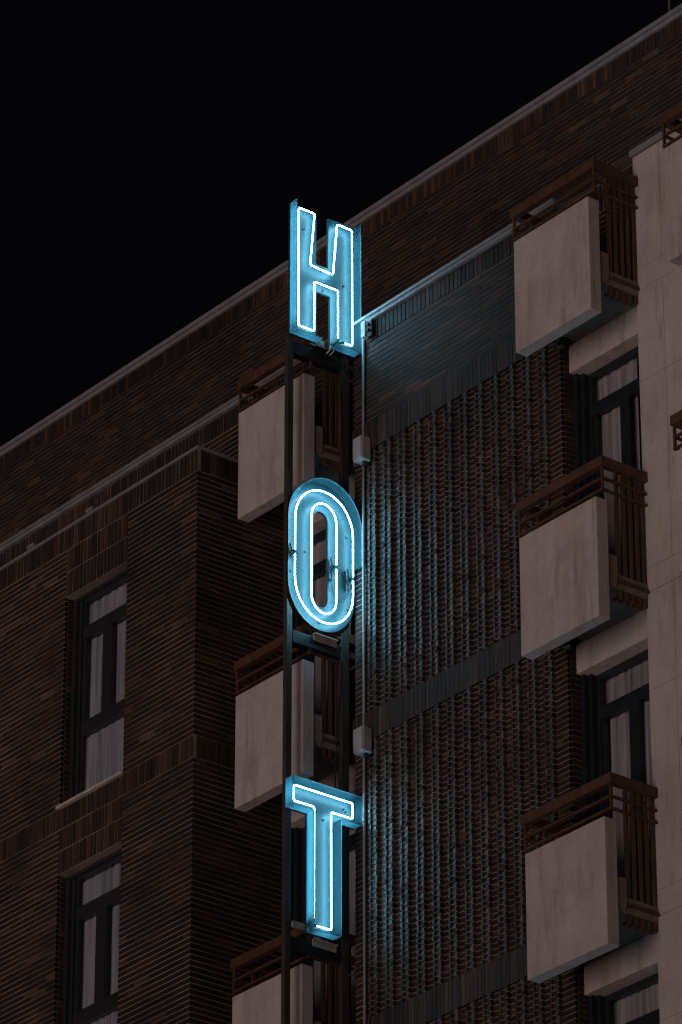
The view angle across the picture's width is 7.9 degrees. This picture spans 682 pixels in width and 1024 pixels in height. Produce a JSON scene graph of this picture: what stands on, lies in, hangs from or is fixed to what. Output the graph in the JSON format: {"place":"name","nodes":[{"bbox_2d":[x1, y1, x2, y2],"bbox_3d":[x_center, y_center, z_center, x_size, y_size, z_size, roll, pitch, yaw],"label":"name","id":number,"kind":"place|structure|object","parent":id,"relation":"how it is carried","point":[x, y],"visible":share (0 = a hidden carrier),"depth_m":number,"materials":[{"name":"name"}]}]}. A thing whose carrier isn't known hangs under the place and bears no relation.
{"place":"outdoors","nodes":[
{"label":"outdoors","id":0,"kind":"place"},
{"bbox_2d":[0,0,681,446],"label":"sky","id":1,"kind":"structure","parent":0,"point":[155,155],"materials":[{"name":"black"}]},
{"label":"ground","id":2,"kind":"structure","parent":0,"visible":0},
{"bbox_2d":[0,3,681,1023],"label":"hotel building","id":3,"kind":"structure","parent":2,"relation":"on","point":[522,309],"depth_m":45.47,"materials":[{"name":"brown brick"}]},
{"bbox_2d":[55,568,127,809],"bbox_3d":[-2.298,1.686,47.583,0.260,2.255,1.067,20,-34,-33],"label":"window","id":4,"kind":"structure","parent":3,"relation":"in","point":[99,615],"depth_m":47.75,"materials":[{"name":"black glass"}]},
{"bbox_2d":[62,849,120,1023],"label":"window","id":5,"kind":"structure","parent":3,"relation":"in","point":[92,899],"depth_m":46.52,"materials":[{"name":"black glass"}]},
{"bbox_2d":[281,198,362,1023],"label":"hotel sign","id":6,"kind":"object","parent":3,"relation":"attached to","point":[332,818],"visible":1,"depth_m":45.82,"materials":[{"name":"metal"}]},
{"bbox_2d":[290,827,355,1023],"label":"balcony door","id":7,"kind":"structure","parent":3,"relation":"in","point":[297,834],"depth_m":45.52,"materials":[{"name":"black glass"}]},
{"bbox_2d":[292,529,354,741],"bbox_3d":[-0.048,1.291,46.567,0.223,2.688,1.211,20,-34,-33],"label":"balcony door","id":8,"kind":"structure","parent":3,"relation":"in","point":[319,539],"depth_m":47.13,"materials":[{"name":"black glass"}]},
{"bbox_2d":[353,435,370,465],"bbox_3d":[0.194,-0.567,46.535,0.121,0.285,0.135,20,-34,-33],"label":"junction box","id":9,"kind":"object","parent":3,"relation":"attached to","point":[361,449],"visible":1,"depth_m":46.49,"materials":[{"name":"grey plastic"}]},
{"bbox_2d":[353,726,371,757],"bbox_3d":[0.196,2.102,45.144,0.121,0.285,0.140,20,-34,-33],"label":"junction box","id":10,"kind":"object","parent":3,"relation":"attached to","point":[362,741],"visible":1,"depth_m":45.10,"materials":[{"name":"grey plastic"}]},
{"bbox_2d":[362,339,366,1023],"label":"cable conduit","id":11,"kind":"object","parent":3,"relation":"attached to","point":[364,693],"visible":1,"depth_m":45.55,"materials":[{"name":"grey metal"}]},
{"bbox_2d":[361,319,374,339],"bbox_3d":[0.254,-1.739,47.170,0.077,0.180,0.135,20,-34,-33],"label":"cable box","id":12,"kind":"object","parent":3,"relation":"attached to","point":[367,329],"visible":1,"depth_m":47.14,"materials":[{"name":"grey plastic"}]},
{"bbox_2d":[573,346,640,641],"bbox_3d":[2.495,-0.199,43.705,0.223,2.688,1.046,20,-34,-33],"label":"balcony door","id":13,"kind":"structure","parent":3,"relation":"in","point":[605,400],"depth_m":44.23,"materials":[{"name":"black glass"}]},
{"bbox_2d":[580,649,651,905],"bbox_3d":[2.495,2.462,42.320,0.224,2.688,1.046,20,-34,-33],"label":"balcony door","id":14,"kind":"structure","parent":3,"relation":"in","point":[615,702],"depth_m":42.82,"materials":[{"name":"black glass"}]},
{"bbox_2d":[588,973,659,1023],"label":"balcony door","id":15,"kind":"structure","parent":3,"relation":"in","point":[638,1002],"depth_m":41.67,"materials":[{"name":"black glass"}]},
{"bbox_2d":[668,0,670,11],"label":"roof mast","id":16,"kind":"object","parent":3,"relation":"on","point":[669,5],"visible":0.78,"depth_m":49.64,"materials":[{"name":"metal"}]}
]}

